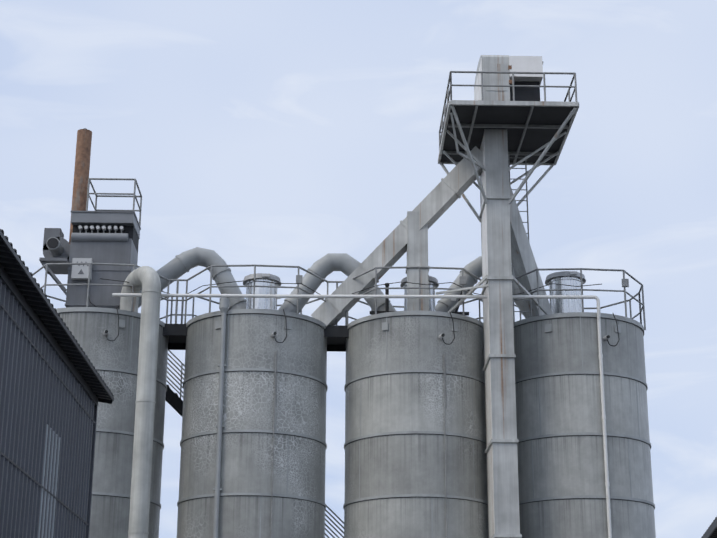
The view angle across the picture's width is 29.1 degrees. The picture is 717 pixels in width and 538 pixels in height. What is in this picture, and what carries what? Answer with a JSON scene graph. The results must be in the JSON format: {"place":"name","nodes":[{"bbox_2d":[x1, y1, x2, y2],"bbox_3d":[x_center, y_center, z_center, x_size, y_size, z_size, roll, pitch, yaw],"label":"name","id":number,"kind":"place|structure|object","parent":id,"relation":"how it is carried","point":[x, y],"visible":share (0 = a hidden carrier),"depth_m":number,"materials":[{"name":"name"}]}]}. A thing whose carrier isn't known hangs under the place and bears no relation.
{"place":"outdoors","nodes":[
{"label":"outdoors","id":0,"kind":"place"},
{"bbox_2d":[0,273,97,537],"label":"shed wall","id":1,"kind":"structure","parent":0,"point":[40,388],"depth_m":17.84,"materials":[{"name":"grey metal"}]},
{"bbox_2d":[38,424,59,537],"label":"translucent wall panel","id":2,"kind":"object","parent":1,"relation":"in","point":[49,484],"visible":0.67,"depth_m":18.53,"materials":[{"name":"grey plastic"}]},
{"bbox_2d":[0,229,113,405],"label":"shed roof","id":3,"kind":"structure","parent":1,"relation":"on","point":[22,285],"depth_m":17.79,"materials":[{"name":"black metal"}]},
{"bbox_2d":[0,0,716,537],"label":"sky","id":4,"kind":"structure","parent":0,"point":[249,132],"materials":[{"name":"blue"}]},
{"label":"pavement apron","id":5,"kind":"structure","parent":0,"visible":0},
{"bbox_2d":[56,307,168,537],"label":"silo","id":6,"kind":"object","parent":5,"relation":"on","point":[107,340],"visible":0.42,"depth_m":33.38,"materials":[{"name":"paint"}]},
{"bbox_2d":[39,211,140,308],"bbox_3d":[-6.911,0.030,35.378,2.330,2.860,1.520,1,-19,-1],"label":"dust collector","id":7,"kind":"object","parent":6,"relation":"on","point":[105,236],"visible":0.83,"depth_m":35.07,"materials":[{"name":"paint"}]},
{"bbox_2d":[69,128,91,243],"bbox_3d":[-7.298,-2.122,36.291,0.400,3.438,0.400,1,-19,-1],"label":"exhaust stack","id":8,"kind":"object","parent":7,"relation":"on","point":[82,165],"visible":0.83,"depth_m":36.28,"materials":[{"name":"metal"}]},
{"bbox_2d":[86,178,141,225],"bbox_3d":[-6.375,-1.713,36.120,1.240,0.922,1.250,1,-19,-1],"label":"guardrail","id":9,"kind":"object","parent":7,"relation":"on","point":[133,195],"visible":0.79,"depth_m":35.80,"materials":[{"name":"grey metal"}]},
{"bbox_2d":[120,266,160,537],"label":"riser pipe","id":10,"kind":"object","parent":5,"relation":"on","point":[146,279],"visible":0.83,"depth_m":32.49,"materials":[{"name":"grey metal"}]},
{"bbox_2d":[165,385,182,415],"bbox_3d":[-0.258,7.896,35.856,12.209,11.703,0.950,1,-19,-1],"label":"stair","id":11,"kind":"object","parent":5,"relation":"on","point":[173,400],"visible":0.19,"depth_m":36.78,"materials":[{"name":"metal"}]},
{"bbox_2d":[177,309,327,537],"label":"silo","id":12,"kind":"object","parent":5,"relation":"on","point":[273,462],"visible":0.94,"depth_m":33.21,"materials":[{"name":"paint"}]},
{"bbox_2d":[213,297,228,537],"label":"grey downpipe","id":13,"kind":"object","parent":12,"relation":"attached to","point":[224,309],"visible":0.98,"depth_m":32.93,"materials":[{"name":"grey metal"}]},
{"bbox_2d":[163,324,348,351],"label":"walkway","id":14,"kind":"structure","parent":12,"relation":"attached to","point":[336,335],"depth_m":35.01,"materials":[{"name":"black metal"}]},
{"bbox_2d":[243,273,280,309],"bbox_3d":[-2.498,0.877,35.588,1.000,1.430,1.020,1,-19,-1],"label":"roof vent","id":15,"kind":"object","parent":12,"relation":"on","point":[266,303],"visible":0.58,"depth_m":35.35,"materials":[{"name":"silver metal"}]},
{"bbox_2d":[166,350,343,537],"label":"stair railing","id":16,"kind":"object","parent":5,"relation":"on","point":[181,382],"visible":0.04,"depth_m":36.91,"materials":[{"name":"grey metal"}]},
{"bbox_2d":[112,293,611,537],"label":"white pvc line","id":17,"kind":"object","parent":5,"relation":"on","point":[453,298],"visible":0.98,"depth_m":33.81,"materials":[{"name":"white plastic"}]},
{"bbox_2d":[343,310,488,537],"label":"silo","id":18,"kind":"object","parent":5,"relation":"on","point":[415,440],"visible":0.88,"depth_m":33.26,"materials":[{"name":"paint"}]},
{"bbox_2d":[33,263,645,329],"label":"silo top railings","id":19,"kind":"object","parent":18,"relation":"on","point":[462,281],"visible":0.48,"depth_m":34.31,"materials":[{"name":"grey metal"}]},
{"bbox_2d":[400,275,438,310],"bbox_3d":[1.581,0.922,35.659,1.000,1.430,1.020,1,-19,-1],"label":"roof vent","id":20,"kind":"object","parent":18,"relation":"on","point":[432,280],"visible":0.25,"depth_m":35.53,"materials":[{"name":"silver metal"}]},
{"bbox_2d":[370,283,468,315],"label":"pipe supports","id":21,"kind":"object","parent":18,"relation":"on","point":[387,304],"visible":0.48,"depth_m":36.05,"materials":[{"name":"metal"}]},
{"bbox_2d":[311,146,552,326],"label":"conveyor chutes","id":22,"kind":"object","parent":18,"relation":"on","point":[408,234],"visible":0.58,"depth_m":35.14,"materials":[{"name":"paint"}]},
{"bbox_2d":[474,55,521,537],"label":"bucket elevator","id":23,"kind":"object","parent":5,"relation":"on","point":[502,441],"visible":0.9,"depth_m":33.38,"materials":[{"name":"paint"}]},
{"bbox_2d":[438,100,578,221],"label":"elevated platform","id":24,"kind":"structure","parent":23,"relation":"attached to","point":[537,133],"depth_m":34.48,"materials":[{"name":"metal"}]},
{"bbox_2d":[439,71,576,322],"bbox_3d":[3.719,-1.706,34.563,3.090,5.700,3.640,1,-19,-1],"label":"railing and ladder","id":25,"kind":"object","parent":24,"relation":"on","point":[448,95],"visible":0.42,"depth_m":33.71,"materials":[{"name":"grey metal"}]},
{"bbox_2d":[509,56,542,100],"bbox_3d":[4.271,-4.394,35.358,0.907,1.851,0.970,1,-19,-1],"label":"elevator head housing","id":26,"kind":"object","parent":24,"relation":"on","point":[526,63],"visible":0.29,"depth_m":35.13,"materials":[{"name":"paint"}]},
{"bbox_2d":[513,312,655,537],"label":"silo","id":27,"kind":"object","parent":5,"relation":"on","point":[561,472],"visible":0.83,"depth_m":33.29,"materials":[{"name":"paint"}]},
{"bbox_2d":[545,271,585,313],"bbox_3d":[5.380,0.898,35.746,1.060,1.570,1.080,1,-19,-1],"label":"roof vent","id":28,"kind":"object","parent":27,"relation":"on","point":[565,278],"visible":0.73,"depth_m":35.49,"materials":[{"name":"silver metal"}]},
{"label":"ground","id":29,"kind":"structure","parent":0,"visible":0},
{"bbox_2d":[701,517,716,537],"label":"roof","id":30,"kind":"structure","parent":29,"relation":"on","point":[711,531],"depth_m":16.96,"materials":[{"name":"grey metal"}]}
]}

